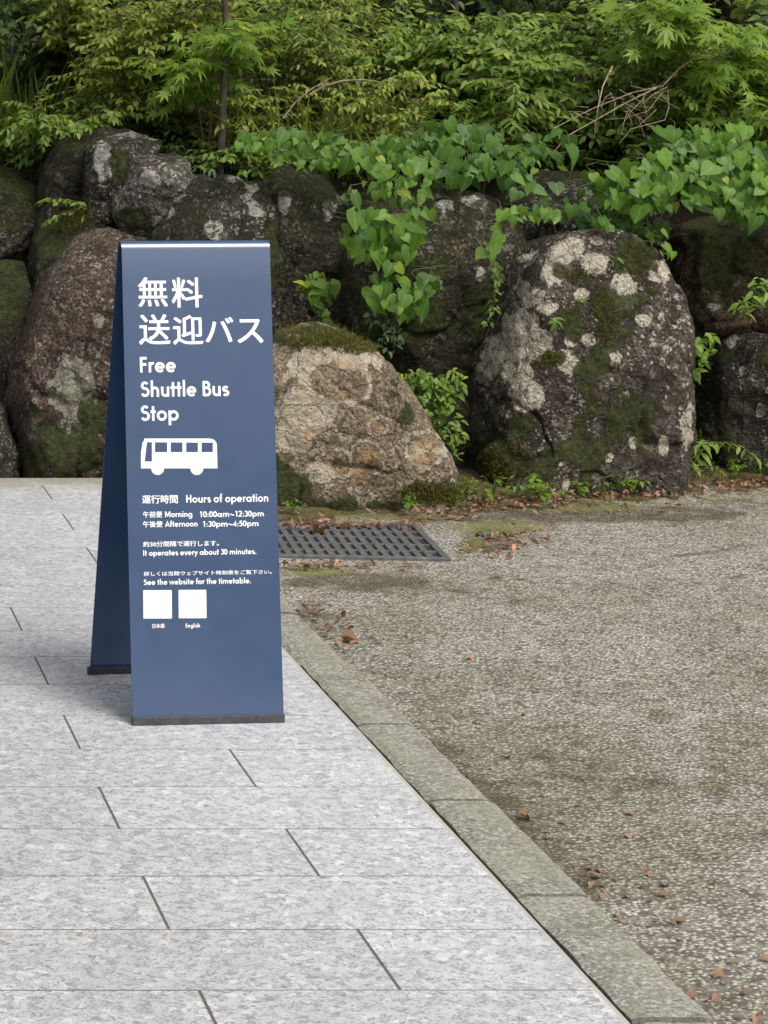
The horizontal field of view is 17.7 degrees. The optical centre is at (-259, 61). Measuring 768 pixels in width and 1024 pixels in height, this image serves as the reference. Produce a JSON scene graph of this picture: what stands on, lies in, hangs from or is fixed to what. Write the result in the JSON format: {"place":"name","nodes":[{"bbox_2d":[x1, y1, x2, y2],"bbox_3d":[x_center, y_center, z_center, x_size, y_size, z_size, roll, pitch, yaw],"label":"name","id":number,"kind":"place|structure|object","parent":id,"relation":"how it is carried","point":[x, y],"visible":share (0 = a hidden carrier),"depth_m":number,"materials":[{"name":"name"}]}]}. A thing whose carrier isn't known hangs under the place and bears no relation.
{"place":"outdoors","nodes":[
{"label":"outdoors","id":0,"kind":"place"},
{"bbox_2d":[0,478,629,1023],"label":"pavement","id":1,"kind":"structure","parent":0,"point":[312,860],"depth_m":4.41,"materials":[{"name":"stone"}]},
{"bbox_2d":[87,240,284,725],"bbox_3d":[1.077,0.989,5.588,0.372,1.120,0.462,0,0,-4],"label":"frame sign","id":2,"kind":"object","parent":1,"relation":"on","point":[186,628],"visible":1,"depth_m":5.42,"materials":[{"name":"blue metal"}]},
{"bbox_2d":[0,0,767,228],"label":"bank","id":3,"kind":"structure","parent":0,"point":[680,216],"depth_m":9.98,"materials":[{"name":"soil"}]},
{"bbox_2d":[0,166,37,266],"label":"boulder","id":4,"kind":"object","parent":3,"relation":"on","point":[18,209],"visible":0.53,"depth_m":9.72,"materials":[{"name":"stone"}]},
{"bbox_2d":[0,0,59,113],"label":"shrub","id":5,"kind":"object","parent":3,"relation":"on","point":[10,40],"visible":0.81,"depth_m":10.34,"materials":[{"name":"green plant"}]},
{"bbox_2d":[0,19,115,160],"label":"bamboo grass","id":6,"kind":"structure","parent":3,"relation":"on","point":[6,87],"depth_m":10.24,"materials":[{"name":"plant"}]},
{"bbox_2d":[26,196,105,295],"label":"boulder","id":7,"kind":"object","parent":3,"relation":"on","point":[49,242],"visible":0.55,"depth_m":9.41,"materials":[{"name":"stone"}]},
{"bbox_2d":[36,123,101,222],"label":"boulder","id":8,"kind":"object","parent":3,"relation":"on","point":[61,173],"visible":0.52,"depth_m":9.55,"materials":[{"name":"stone"}]},
{"bbox_2d":[35,198,108,236],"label":"fern","id":9,"kind":"object","parent":3,"relation":"on","point":[64,213],"visible":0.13,"depth_m":9.41,"materials":[{"name":"green plant"}]},
{"bbox_2d":[0,89,152,169],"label":"shrub","id":10,"kind":"object","parent":3,"relation":"on","point":[39,127],"visible":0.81,"depth_m":9.76,"materials":[{"name":"green plant"}]},
{"bbox_2d":[0,0,156,108],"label":"shrub","id":11,"kind":"object","parent":3,"relation":"on","point":[49,59],"visible":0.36,"depth_m":10.59,"materials":[{"name":"green plant"}]},
{"bbox_2d":[13,0,143,115],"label":"shrub","id":12,"kind":"object","parent":3,"relation":"on","point":[63,17],"visible":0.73,"depth_m":10.23,"materials":[{"name":"green plant"}]},
{"bbox_2d":[80,128,161,227],"bbox_3d":[1.563,0.543,9.554,0.341,0.531,0.614,0,0,0],"label":"boulder","id":13,"kind":"object","parent":3,"relation":"on","point":[109,154],"visible":0.67,"depth_m":9.31,"materials":[{"name":"stone"}]},
{"bbox_2d":[44,35,204,128],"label":"shrub","id":14,"kind":"object","parent":3,"relation":"on","point":[140,85],"visible":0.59,"depth_m":9.83,"materials":[{"name":"green plant"}]},
{"bbox_2d":[68,0,229,137],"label":"shrub","id":15,"kind":"object","parent":3,"relation":"on","point":[129,46],"visible":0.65,"depth_m":9.73,"materials":[{"name":"green plant"}]},
{"bbox_2d":[90,0,241,63],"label":"shrub","id":16,"kind":"object","parent":3,"relation":"on","point":[124,3],"visible":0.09,"depth_m":10.49,"materials":[{"name":"green plant"}]},
{"bbox_2d":[158,143,228,178],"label":"shrub","id":17,"kind":"object","parent":3,"relation":"on","point":[211,173],"visible":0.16,"depth_m":9.43,"materials":[{"name":"green plant"}]},
{"bbox_2d":[117,0,289,141],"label":"shrub","id":18,"kind":"object","parent":3,"relation":"on","point":[234,5],"visible":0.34,"depth_m":9.72,"materials":[{"name":"green plant"}]},
{"bbox_2d":[141,174,283,334],"bbox_3d":[1.824,0.835,9.156,0.733,0.784,0.781,0,0,0],"label":"boulder","id":19,"kind":"object","parent":3,"relation":"on","point":[220,207],"visible":0.2,"depth_m":8.96,"materials":[{"name":"stone"}]},
{"bbox_2d":[112,153,193,235],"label":"boulder","id":20,"kind":"object","parent":19,"relation":"on","point":[149,194],"visible":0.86,"depth_m":9.13,"materials":[{"name":"grey stone"}]},
{"bbox_2d":[172,132,307,181],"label":"shrub","id":21,"kind":"object","parent":19,"relation":"on","point":[231,160],"visible":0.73,"depth_m":9.41,"materials":[{"name":"green plant"}]},
{"bbox_2d":[125,15,299,152],"bbox_3d":[1.933,0.162,9.418,0.724,0.709,0.651,0,0,38],"label":"maple sapling","id":22,"kind":"object","parent":3,"relation":"on","point":[230,44],"visible":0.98,"depth_m":9.36,"materials":[{"name":"green plant"}]},
{"bbox_2d":[216,0,228,175],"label":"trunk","id":23,"kind":"object","parent":3,"relation":"on","point":[223,95],"visible":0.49,"depth_m":9.35,"materials":[{"name":"brown plant"}]},
{"bbox_2d":[189,82,318,166],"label":"shrub","id":24,"kind":"object","parent":3,"relation":"on","point":[245,99],"visible":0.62,"depth_m":9.51,"materials":[{"name":"green plant"}]},
{"bbox_2d":[214,0,342,48],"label":"shrub","id":25,"kind":"object","parent":3,"relation":"on","point":[262,10],"visible":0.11,"depth_m":10.78,"materials":[{"name":"green plant"}]},
{"bbox_2d":[176,0,390,130],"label":"shrub","id":26,"kind":"object","parent":3,"relation":"on","point":[282,13],"visible":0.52,"depth_m":9.67,"materials":[{"name":"green plant"}]},
{"bbox_2d":[166,62,434,175],"bbox_3d":[2.361,0.210,9.677,1.233,0.523,1.313,0,0,0],"label":"shrub","id":27,"kind":"object","parent":3,"relation":"on","point":[330,116],"visible":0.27,"depth_m":9.42,"materials":[{"name":"plant"}]},
{"bbox_2d":[283,77,375,118],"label":"bare twig","id":28,"kind":"object","parent":27,"relation":"on","point":[316,90],"visible":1,"depth_m":9.19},
{"bbox_2d":[262,163,349,329],"bbox_3d":[2.268,0.809,9.251,0.480,0.790,0.712,0,0,0],"label":"boulder","id":29,"kind":"object","parent":3,"relation":"on","point":[307,206],"visible":0.3,"depth_m":8.94,"materials":[{"name":"stone"}]},
{"bbox_2d":[294,271,340,325],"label":"crevice plant","id":30,"kind":"object","parent":29,"relation":"attached to","point":[320,289],"visible":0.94,"depth_m":8.67,"materials":[{"name":"green plant"}]},
{"bbox_2d":[237,10,396,161],"bbox_3d":[2.415,0.114,9.630,0.671,0.669,0.767,0,0,0],"label":"shrub","id":31,"kind":"object","parent":3,"relation":"on","point":[313,59],"visible":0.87,"depth_m":9.58,"materials":[{"name":"green plant"}]},
{"bbox_2d":[252,0,454,121],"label":"shrub","id":32,"kind":"object","parent":3,"relation":"on","point":[369,14],"visible":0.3,"depth_m":9.88,"materials":[{"name":"green plant"}]},
{"bbox_2d":[0,0,767,229],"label":"undergrowth","id":33,"kind":"object","parent":3,"relation":"on","point":[402,71],"visible":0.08,"depth_m":10.14,"materials":[{"name":"green plant"}]},
{"bbox_2d":[314,63,457,153],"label":"shrub","id":34,"kind":"object","parent":3,"relation":"on","point":[410,79],"visible":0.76,"depth_m":9.38,"materials":[{"name":"green plant"}]},
{"bbox_2d":[298,0,473,78],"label":"shrub","id":35,"kind":"object","parent":3,"relation":"on","point":[398,15],"visible":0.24,"depth_m":10.57,"materials":[{"name":"green plant"}]},
{"bbox_2d":[255,68,547,181],"bbox_3d":[2.719,0.248,9.604,1.133,0.492,1.261,0,0,0],"label":"shrub","id":36,"kind":"object","parent":3,"relation":"on","point":[394,130],"visible":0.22,"depth_m":9.48,"materials":[{"name":"plant"}]},
{"bbox_2d":[339,182,526,385],"bbox_3d":[2.672,0.922,8.961,0.708,0.903,0.693,0,0,0],"label":"boulder","id":37,"kind":"object","parent":3,"relation":"on","point":[443,338],"visible":0.55,"depth_m":8.66,"materials":[{"name":"stone"}]},
{"bbox_2d":[230,122,453,179],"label":"vine","id":38,"kind":"object","parent":37,"relation":"on","point":[347,157],"visible":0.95,"depth_m":8.85,"materials":[{"name":"green plant"}]},
{"bbox_2d":[333,145,446,325],"bbox_3d":[2.437,0.649,8.550,0.444,0.663,0.355,0,0,0],"label":"vine","id":39,"kind":"object","parent":37,"relation":"hanging from","point":[409,230],"visible":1,"depth_m":8.48,"materials":[{"name":"green plant"}]},
{"bbox_2d":[356,268,444,358],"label":"crevice plant","id":40,"kind":"object","parent":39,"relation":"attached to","point":[392,338],"visible":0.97,"depth_m":8.50,"materials":[{"name":"green plant"}]},
{"bbox_2d":[401,115,584,201],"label":"vine","id":41,"kind":"object","parent":37,"relation":"on","point":[449,154],"visible":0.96,"depth_m":8.81,"materials":[{"name":"green plant"}]},
{"bbox_2d":[303,8,569,149],"bbox_3d":[2.943,0.088,9.845,1.143,0.636,0.732,0,0,0],"label":"shrub","id":42,"kind":"object","parent":3,"relation":"on","point":[497,29],"visible":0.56,"depth_m":9.73,"materials":[{"name":"green plant"}]},
{"bbox_2d":[452,0,458,33],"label":"tree","id":43,"kind":"object","parent":3,"relation":"on","point":[455,3],"visible":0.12,"depth_m":10.40,"materials":[{"name":"brown plant"}]},
{"bbox_2d":[385,73,580,193],"bbox_3d":[3.018,0.318,9.384,0.808,0.540,0.729,0,0,0],"label":"shrub","id":44,"kind":"object","parent":3,"relation":"on","point":[506,120],"visible":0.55,"depth_m":9.30,"materials":[{"name":"green plant"}]},
{"bbox_2d":[404,0,562,31],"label":"shrub","id":45,"kind":"object","parent":3,"relation":"on","point":[487,6],"visible":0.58,"depth_m":10.86,"materials":[{"name":"green plant"}]},
{"bbox_2d":[394,10,619,179],"bbox_3d":[3.176,0.147,9.560,0.836,0.720,0.926,0,0,0],"label":"shrub","id":46,"kind":"object","parent":3,"relation":"on","point":[534,67],"visible":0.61,"depth_m":9.50,"materials":[{"name":"green plant"}]},
{"bbox_2d":[499,170,669,255],"bbox_3d":[3.379,0.619,9.119,0.724,0.360,0.636,0,0,0],"label":"boulder","id":47,"kind":"object","parent":3,"relation":"on","point":[529,229],"visible":0.21,"depth_m":9.01,"materials":[{"name":"stone"}]},
{"bbox_2d":[475,0,730,55],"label":"shrub","id":48,"kind":"object","parent":3,"relation":"on","point":[557,7],"visible":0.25,"depth_m":10.60,"materials":[{"name":"green plant"}]},
{"bbox_2d":[504,0,764,149],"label":"shrub","id":49,"kind":"object","parent":3,"relation":"on","point":[596,44],"visible":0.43,"depth_m":9.71,"materials":[{"name":"green plant"}]},
{"bbox_2d":[567,57,739,168],"bbox_3d":[3.752,0.261,9.454,0.666,0.558,0.640,0,0,43],"label":"shrub","id":50,"kind":"object","parent":3,"relation":"on","point":[633,140],"visible":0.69,"depth_m":9.42,"materials":[{"name":"green plant"}]},
{"bbox_2d":[593,0,767,128],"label":"maple sapling","id":51,"kind":"object","parent":3,"relation":"on","point":[680,20],"visible":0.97,"depth_m":9.13,"materials":[{"name":"green plant"}]},
{"bbox_2d":[554,46,713,149],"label":"dead branch","id":52,"kind":"object","parent":51,"relation":"attached to","point":[659,86],"visible":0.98,"depth_m":8.97,"materials":[{"name":"wood"}]},
{"bbox_2d":[598,34,767,157],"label":"shrub","id":53,"kind":"object","parent":3,"relation":"on","point":[754,87],"visible":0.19,"depth_m":9.54,"materials":[{"name":"green plant"}]},
{"bbox_2d":[627,0,767,25],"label":"shrub","id":54,"kind":"object","parent":3,"relation":"on","point":[740,17],"visible":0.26,"depth_m":10.80,"materials":[{"name":"green plant"}]},
{"bbox_2d":[654,84,767,198],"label":"maple sapling","id":55,"kind":"object","parent":3,"relation":"on","point":[746,108],"visible":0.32,"depth_m":9.24,"materials":[{"name":"green plant"}]},
{"bbox_2d":[657,84,767,185],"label":"shrub","id":56,"kind":"object","parent":3,"relation":"on","point":[760,119],"visible":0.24,"depth_m":9.31,"materials":[{"name":"green plant"}]},
{"bbox_2d":[715,0,736,35],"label":"tree","id":57,"kind":"object","parent":3,"relation":"on","point":[725,12],"visible":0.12,"depth_m":10.88,"materials":[{"name":"green plant"}]},
{"bbox_2d":[717,0,767,120],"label":"shrub","id":58,"kind":"object","parent":3,"relation":"on","point":[749,4],"visible":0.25,"depth_m":9.66,"materials":[{"name":"green plant"}]},
{"bbox_2d":[738,5,767,33],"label":"shrub","id":59,"kind":"object","parent":3,"relation":"on","point":[761,20],"visible":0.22,"depth_m":10.46,"materials":[{"name":"green plant"}]},
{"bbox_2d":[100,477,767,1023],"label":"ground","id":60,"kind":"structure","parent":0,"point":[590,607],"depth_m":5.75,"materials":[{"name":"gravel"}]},
{"bbox_2d":[0,401,20,477],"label":"boulder","id":61,"kind":"object","parent":60,"relation":"on","point":[10,464],"visible":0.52,"depth_m":8.77,"materials":[{"name":"stone"}]},
{"bbox_2d":[0,259,31,401],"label":"boulder","id":62,"kind":"object","parent":60,"relation":"on","point":[15,295],"visible":0.23,"depth_m":9.25,"materials":[{"name":"stone"}]},
{"bbox_2d":[2,227,146,477],"bbox_3d":[1.418,1.204,8.993,0.797,1.093,0.826,0,0,0],"label":"boulder","id":63,"kind":"object","parent":60,"relation":"on","point":[55,400],"visible":0.43,"depth_m":8.70,"materials":[{"name":"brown stone"}]},
{"bbox_2d":[342,629,358,643],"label":"fallen leaf","id":64,"kind":"object","parent":60,"relation":"on","point":[348,634],"visible":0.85,"depth_m":6.18,"materials":[{"name":"plant"}]},
{"bbox_2d":[278,521,450,561],"bbox_3d":[1.911,1.571,7.452,0.660,0.042,0.540,0,0,5],"label":"drain grate","id":65,"kind":"object","parent":60,"relation":"on","point":[387,542],"visible":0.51,"depth_m":7.38,"materials":[{"name":"metal"}]},
{"bbox_2d":[312,521,327,532],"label":"fallen leaf","id":66,"kind":"object","parent":65,"relation":"on","point":[321,529],"visible":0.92,"depth_m":7.56,"materials":[{"name":"plant"}]},
{"bbox_2d":[475,531,489,536],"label":"pebble","id":67,"kind":"object","parent":60,"relation":"on","point":[482,533],"visible":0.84,"depth_m":7.53,"materials":[{"name":"grey stone"}]},
{"bbox_2d":[280,595,713,1023],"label":"kerb","id":68,"kind":"structure","parent":60,"relation":"on","point":[628,978],"depth_m":4.49,"materials":[{"name":"concrete"}]},
{"bbox_2d":[278,458,767,521],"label":"soil strip","id":69,"kind":"object","parent":60,"relation":"on","point":[285,514],"visible":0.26,"depth_m":8.19,"materials":[{"name":"soil"}]},
{"bbox_2d":[282,498,301,510],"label":"weed","id":70,"kind":"object","parent":69,"relation":"on","point":[293,504],"visible":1,"depth_m":7.84,"materials":[{"name":"green plant"}]},
{"bbox_2d":[272,320,462,513],"bbox_3d":[2.149,1.353,8.236,0.798,0.842,0.712,0,0,0],"label":"boulder","id":71,"kind":"object","parent":69,"relation":"on","point":[355,431],"visible":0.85,"depth_m":7.93,"materials":[{"name":"beige stone"}]},
{"bbox_2d":[396,368,469,461],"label":"crevice plant","id":72,"kind":"object","parent":71,"relation":"attached to","point":[422,379],"visible":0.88,"depth_m":8.26,"materials":[{"name":"green plant"}]},
{"bbox_2d":[402,495,418,508],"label":"weed","id":73,"kind":"object","parent":69,"relation":"on","point":[410,503],"visible":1,"depth_m":7.87,"materials":[{"name":"green plant"}]},
{"bbox_2d":[413,378,470,467],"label":"boulder","id":74,"kind":"object","parent":69,"relation":"on","point":[464,409],"visible":0.15,"depth_m":8.59,"materials":[{"name":"stone"}]},
{"bbox_2d":[459,475,478,497],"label":"weed","id":75,"kind":"object","parent":69,"relation":"on","point":[467,490],"visible":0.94,"depth_m":8.07,"materials":[{"name":"green plant"}]},
{"bbox_2d":[478,488,492,500],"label":"weed","id":76,"kind":"object","parent":69,"relation":"on","point":[486,495],"visible":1,"depth_m":8.02,"materials":[{"name":"green plant"}]},
{"bbox_2d":[480,475,502,494],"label":"weed","id":77,"kind":"object","parent":69,"relation":"on","point":[498,481],"visible":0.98,"depth_m":8.13,"materials":[{"name":"green plant"}]},
{"bbox_2d":[502,476,524,493],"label":"weed","id":78,"kind":"object","parent":69,"relation":"on","point":[516,488],"visible":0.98,"depth_m":8.13,"materials":[{"name":"green plant"}]},
{"bbox_2d":[465,228,696,496],"bbox_3d":[3.140,1.205,8.612,0.890,1.185,0.814,0,0,0],"label":"boulder","id":79,"kind":"object","parent":69,"relation":"on","point":[600,386],"visible":0.89,"depth_m":8.28,"materials":[{"name":"stone"}]},
{"bbox_2d":[477,261,503,335],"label":"crevice plant","id":80,"kind":"object","parent":79,"relation":"on","point":[497,273],"visible":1,"depth_m":8.46,"materials":[{"name":"green plant"}]},
{"bbox_2d":[475,198,676,266],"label":"vine","id":81,"kind":"object","parent":79,"relation":"on","point":[497,240],"visible":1,"depth_m":8.35,"materials":[{"name":"green plant"}]},
{"bbox_2d":[543,253,623,332],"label":"crevice plant","id":82,"kind":"object","parent":79,"relation":"on","point":[554,323],"visible":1,"depth_m":8.23,"materials":[{"name":"green plant"}]},
{"bbox_2d":[532,162,669,240],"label":"vine","id":83,"kind":"object","parent":79,"relation":"on","point":[579,213],"visible":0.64,"depth_m":8.66,"materials":[{"name":"green plant"}]},
{"bbox_2d":[692,332,720,384],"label":"crevice plant","id":84,"kind":"object","parent":79,"relation":"on","point":[700,347],"visible":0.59,"depth_m":8.40,"materials":[{"name":"green plant"}]},
{"bbox_2d":[605,474,637,491],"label":"weed","id":85,"kind":"object","parent":69,"relation":"on","point":[618,485],"visible":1,"depth_m":8.19,"materials":[{"name":"green plant"}]},
{"bbox_2d":[691,462,702,477],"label":"weed","id":86,"kind":"object","parent":69,"relation":"on","point":[695,470],"visible":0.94,"depth_m":8.46,"materials":[{"name":"green plant"}]},
{"bbox_2d":[692,424,760,476],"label":"fern","id":87,"kind":"object","parent":69,"relation":"on","point":[706,446],"visible":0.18,"depth_m":8.57,"materials":[{"name":"green plant"}]},
{"bbox_2d":[727,459,742,470],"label":"weed","id":88,"kind":"object","parent":69,"relation":"on","point":[732,463],"visible":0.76,"depth_m":8.60,"materials":[{"name":"green plant"}]},
{"bbox_2d":[731,464,746,476],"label":"weed","id":89,"kind":"object","parent":69,"relation":"on","point":[736,472],"visible":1,"depth_m":8.49,"materials":[{"name":"green plant"}]},
{"bbox_2d":[755,462,767,476],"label":"weed","id":90,"kind":"object","parent":69,"relation":"on","point":[765,465],"visible":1,"depth_m":8.46,"materials":[{"name":"green plant"}]},
{"bbox_2d":[279,476,767,649],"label":"leaf litter","id":91,"kind":"object","parent":60,"relation":"on","point":[376,523],"visible":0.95,"depth_m":7.71,"materials":[{"name":"plant"}]},
{"bbox_2d":[628,471,651,490],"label":"weed","id":92,"kind":"object","parent":91,"relation":"on","point":[642,484],"visible":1,"depth_m":8.21,"materials":[{"name":"green plant"}]},
{"bbox_2d":[518,808,529,819],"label":"fallen leaf","id":93,"kind":"object","parent":60,"relation":"on","point":[522,812],"visible":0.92,"depth_m":4.72,"materials":[{"name":"plant"}]},
{"bbox_2d":[517,480,537,499],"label":"weed","id":94,"kind":"object","parent":60,"relation":"on","point":[531,486],"visible":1,"depth_m":8.04,"materials":[{"name":"green plant"}]},
{"bbox_2d":[524,473,548,494],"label":"weed","id":95,"kind":"object","parent":60,"relation":"on","point":[532,477],"visible":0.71,"depth_m":8.12,"materials":[{"name":"green plant"}]},
{"bbox_2d":[533,482,557,504],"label":"weed","id":96,"kind":"object","parent":60,"relation":"on","point":[545,495],"visible":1,"depth_m":7.99,"materials":[{"name":"green plant"}]},
{"bbox_2d":[557,484,570,497],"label":"weed","id":97,"kind":"object","parent":60,"relation":"on","point":[562,492],"visible":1,"depth_m":8.07,"materials":[{"name":"green plant"}]},
{"bbox_2d":[571,479,589,496],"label":"weed","id":98,"kind":"object","parent":60,"relation":"on","point":[582,490],"visible":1,"depth_m":8.09,"materials":[{"name":"green plant"}]},
{"bbox_2d":[592,479,609,493],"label":"weed","id":99,"kind":"object","parent":60,"relation":"on","point":[605,483],"visible":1,"depth_m":8.15,"materials":[{"name":"green plant"}]},
{"bbox_2d":[686,989,697,997],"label":"fallen leaf","id":100,"kind":"object","parent":60,"relation":"on","point":[691,993],"visible":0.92,"depth_m":3.83,"materials":[{"name":"plant"}]},
{"bbox_2d":[712,992,721,1000],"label":"fallen leaf","id":101,"kind":"object","parent":60,"relation":"on","point":[716,997],"visible":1,"depth_m":3.82,"materials":[{"name":"plant"}]},
{"bbox_2d":[712,969,723,977],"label":"fallen leaf","id":102,"kind":"object","parent":60,"relation":"on","point":[717,972],"visible":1,"depth_m":3.92,"materials":[{"name":"plant"}]},
{"bbox_2d":[693,332,767,474],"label":"boulder","id":103,"kind":"object","parent":60,"relation":"on","point":[731,396],"visible":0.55,"depth_m":8.62,"materials":[{"name":"stone"}]},
{"bbox_2d":[662,216,767,351],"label":"boulder","id":104,"kind":"object","parent":103,"relation":"on","point":[716,267],"visible":0.66,"depth_m":8.76,"materials":[{"name":"stone"}]},
{"bbox_2d":[584,117,767,235],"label":"vine","id":105,"kind":"object","parent":104,"relation":"on","point":[659,183],"visible":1,"depth_m":8.51,"materials":[{"name":"green plant"}]},
{"bbox_2d":[727,277,767,326],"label":"crevice plant","id":106,"kind":"object","parent":104,"relation":"on","point":[762,298],"visible":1,"depth_m":8.46,"materials":[{"name":"green plant"}]},
{"bbox_2d":[753,1013,760,1023],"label":"fallen leaf","id":107,"kind":"object","parent":60,"relation":"on","point":[756,1018],"visible":1,"depth_m":3.73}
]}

